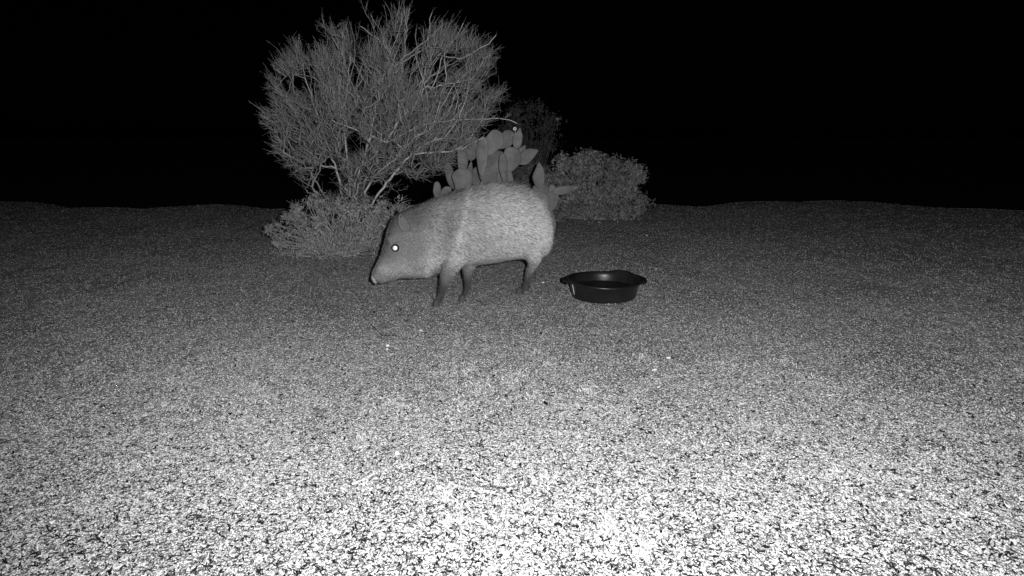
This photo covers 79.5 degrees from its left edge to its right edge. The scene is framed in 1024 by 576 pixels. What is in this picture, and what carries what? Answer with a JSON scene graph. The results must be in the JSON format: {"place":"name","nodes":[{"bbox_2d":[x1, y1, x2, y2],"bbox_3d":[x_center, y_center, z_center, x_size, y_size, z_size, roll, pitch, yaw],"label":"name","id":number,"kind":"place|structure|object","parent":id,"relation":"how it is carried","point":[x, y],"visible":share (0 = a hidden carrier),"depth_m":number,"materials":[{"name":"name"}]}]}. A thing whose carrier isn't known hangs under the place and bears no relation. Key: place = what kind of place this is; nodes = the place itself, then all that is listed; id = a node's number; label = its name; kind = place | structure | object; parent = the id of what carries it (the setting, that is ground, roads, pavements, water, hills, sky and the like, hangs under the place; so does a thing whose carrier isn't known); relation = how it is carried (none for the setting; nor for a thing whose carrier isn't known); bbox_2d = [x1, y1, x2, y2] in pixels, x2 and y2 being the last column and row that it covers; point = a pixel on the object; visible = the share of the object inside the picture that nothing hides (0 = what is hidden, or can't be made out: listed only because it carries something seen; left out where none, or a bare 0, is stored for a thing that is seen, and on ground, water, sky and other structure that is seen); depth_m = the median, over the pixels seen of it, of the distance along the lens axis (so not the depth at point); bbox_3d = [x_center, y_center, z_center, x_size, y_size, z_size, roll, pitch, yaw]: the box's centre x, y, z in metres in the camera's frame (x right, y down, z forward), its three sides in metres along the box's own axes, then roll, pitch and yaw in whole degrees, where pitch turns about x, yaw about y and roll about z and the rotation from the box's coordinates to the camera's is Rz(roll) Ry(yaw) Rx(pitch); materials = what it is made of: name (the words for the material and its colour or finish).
{"place":"outdoors","nodes":[
{"label":"outdoors","id":0,"kind":"place"},
{"bbox_2d":[0,141,1023,575],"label":"ground","id":1,"kind":"structure","parent":0,"point":[970,179],"depth_m":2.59,"materials":[{"name":"grey gravel"}]},
{"bbox_2d":[262,192,412,261],"bbox_3d":[-1.108,-0.359,3.975,1.036,0.532,0.530,0,14,0],"label":"leaved bush","id":2,"kind":"object","parent":1,"relation":"on","point":[341,242],"visible":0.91,"depth_m":3.91,"materials":[{"name":"grey plant"}]},
{"bbox_2d":[351,473,373,484],"bbox_3d":[-0.346,0.445,1.434,0.010,0.006,0.061,12,18,41],"label":"twig","id":3,"kind":"object","parent":1,"relation":"on","point":[370,475],"visible":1,"depth_m":1.43,"materials":[{"name":"white wood"}]},
{"bbox_2d":[248,0,519,233],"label":"bare shrub","id":4,"kind":"object","parent":1,"relation":"on","point":[467,128],"visible":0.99,"depth_m":4.22,"materials":[{"name":"grey plant"}]},
{"bbox_2d":[370,179,554,306],"bbox_3d":[-0.226,-0.249,3.070,0.955,0.589,0.339,-5,15,-21],"label":"javelina","id":5,"kind":"object","parent":1,"relation":"on","point":[451,234],"visible":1,"depth_m":2.96,"materials":[{"name":"fur"}]},
{"bbox_2d":[433,128,537,196],"bbox_3d":[-0.209,-0.713,4.418,0.615,0.844,0.548,11,18,37],"label":"prickly pear","id":6,"kind":"object","parent":1,"relation":"on","point":[494,163],"visible":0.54,"depth_m":4.32,"materials":[{"name":"grey plant"}]},
{"bbox_2d":[448,158,551,191],"bbox_3d":[-0.131,-1.020,6.075,1.080,0.517,0.576,0,14,0],"label":"dim bush","id":7,"kind":"object","parent":1,"relation":"on","point":[530,169],"visible":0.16,"depth_m":5.96,"materials":[{"name":"grey plant"}]},
{"bbox_2d":[0,221,1023,575],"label":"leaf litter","id":8,"kind":"object","parent":1,"relation":"on","point":[408,547],"visible":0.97,"depth_m":1.32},
{"bbox_2d":[0,289,1023,575],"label":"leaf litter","id":9,"kind":"object","parent":1,"relation":"on","point":[720,563],"visible":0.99,"depth_m":1.33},
{"bbox_2d":[11,267,1023,574],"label":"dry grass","id":10,"kind":"structure","parent":1,"relation":"on","point":[605,523],"depth_m":1.41,"materials":[{"name":"white plant"}]},
{"bbox_2d":[494,96,566,183],"bbox_3d":[0.234,-1.884,9.185,1.216,1.879,1.174,-5,15,-21],"label":"distant bush","id":11,"kind":"object","parent":1,"relation":"on","point":[528,144],"visible":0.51,"depth_m":8.98,"materials":[{"name":"grey plant"}]},
{"bbox_2d":[532,162,578,233],"bbox_3d":[0.277,-0.623,4.484,0.420,0.576,0.126,0,14,0],"label":"prickly pear","id":12,"kind":"object","parent":1,"relation":"on","point":[550,193],"visible":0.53,"depth_m":4.45,"materials":[{"name":"grey plant"}]},
{"bbox_2d":[531,147,655,223],"bbox_3d":[0.693,-0.915,5.559,1.292,0.708,0.838,0,14,0],"label":"rounded leafy bush","id":13,"kind":"object","parent":1,"relation":"on","point":[586,204],"visible":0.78,"depth_m":5.36,"materials":[{"name":"grey plant"}]},
{"bbox_2d":[561,270,646,303],"bbox_3d":[0.458,-0.010,3.065,0.376,0.100,0.380,13,19,42],"label":"feed tub","id":14,"kind":"object","parent":1,"relation":"on","point":[610,287],"visible":1,"depth_m":3.01,"materials":[{"name":"rubber"}]},
{"bbox_2d":[0,0,1023,140],"label":"sky","id":15,"kind":"structure","parent":0,"point":[71,70],"materials":[{"name":"black"}]}
]}

